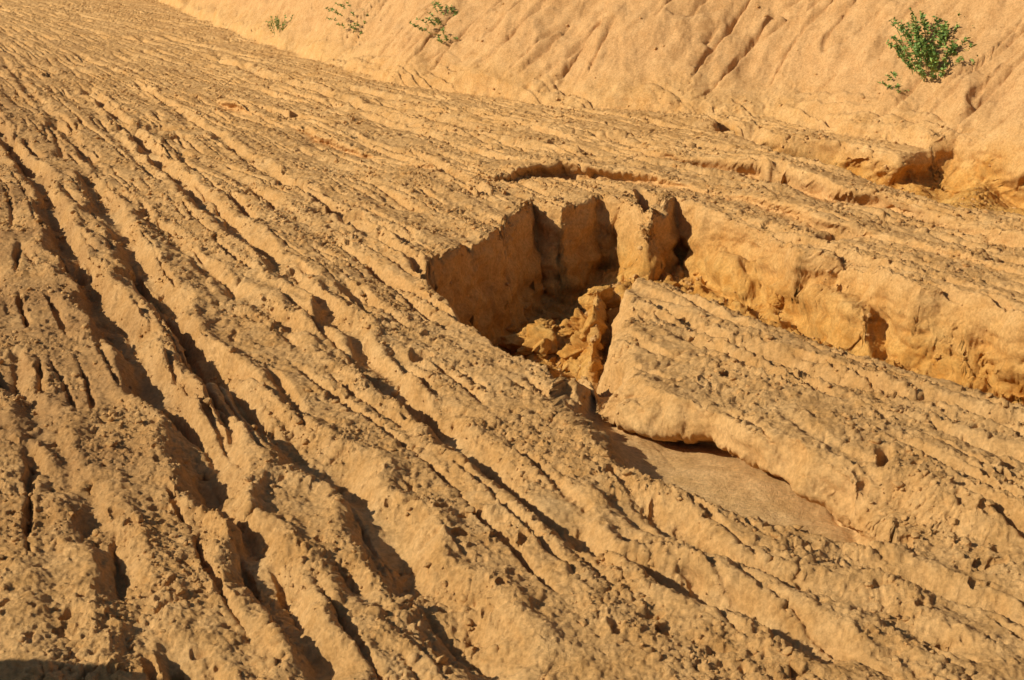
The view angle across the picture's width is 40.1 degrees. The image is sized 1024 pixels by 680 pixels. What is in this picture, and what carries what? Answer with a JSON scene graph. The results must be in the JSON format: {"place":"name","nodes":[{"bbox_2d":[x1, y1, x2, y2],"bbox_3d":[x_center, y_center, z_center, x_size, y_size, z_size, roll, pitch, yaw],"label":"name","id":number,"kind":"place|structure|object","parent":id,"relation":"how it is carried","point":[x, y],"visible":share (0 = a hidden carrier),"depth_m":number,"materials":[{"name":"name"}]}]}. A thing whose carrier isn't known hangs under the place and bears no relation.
{"place":"outdoors","nodes":[
{"label":"outdoors","id":0,"kind":"place"},
{"bbox_2d":[0,0,1023,679],"bbox_3d":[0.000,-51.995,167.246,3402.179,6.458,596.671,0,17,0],"label":"eroded ground","id":1,"kind":"structure","parent":0,"point":[806,468],"depth_m":8.22,"materials":[{"name":"soil"}]},
{"bbox_2d":[266,14,293,34],"bbox_3d":[-4.072,-5.524,24.683,0.500,0.396,0.310,4,18,12],"label":"weed plant","id":2,"kind":"object","parent":1,"relation":"on","point":[277,25],"visible":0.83,"depth_m":24.68,"materials":[{"name":"green plant"}]},
{"bbox_2d":[325,1,367,34],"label":"weed plant","id":3,"kind":"object","parent":1,"relation":"on","point":[357,24],"visible":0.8,"depth_m":21.90,"materials":[{"name":"green plant"}]},
{"bbox_2d":[409,1,457,42],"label":"weed plant","id":4,"kind":"object","parent":1,"relation":"on","point":[437,20],"visible":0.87,"depth_m":19.44,"materials":[{"name":"green plant"}]},
{"bbox_2d":[0,1,1023,679],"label":"soil clods","id":5,"kind":"object","parent":1,"relation":"on","point":[788,651],"visible":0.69,"depth_m":8.86,"materials":[{"name":"beige soil"}]},
{"bbox_2d":[470,272,940,380],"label":"fallen soil blocks","id":6,"kind":"object","parent":1,"relation":"on","point":[537,337],"depth_m":8.91,"materials":[{"name":"beige soil"}]},
{"bbox_2d":[878,71,909,92],"bbox_3d":[4.189,-2.789,15.098,0.436,0.274,0.399,12,21,33],"label":"weed plant","id":7,"kind":"object","parent":1,"relation":"on","point":[889,85],"visible":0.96,"depth_m":15.07,"materials":[{"name":"green plant"}]},
{"bbox_2d":[886,7,977,81],"bbox_3d":[4.555,-3.141,14.939,1.156,0.748,0.836,0,17,0],"label":"weed plant","id":8,"kind":"object","parent":1,"relation":"on","point":[925,52],"visible":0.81,"depth_m":14.89,"materials":[{"name":"green plant"}]}
]}

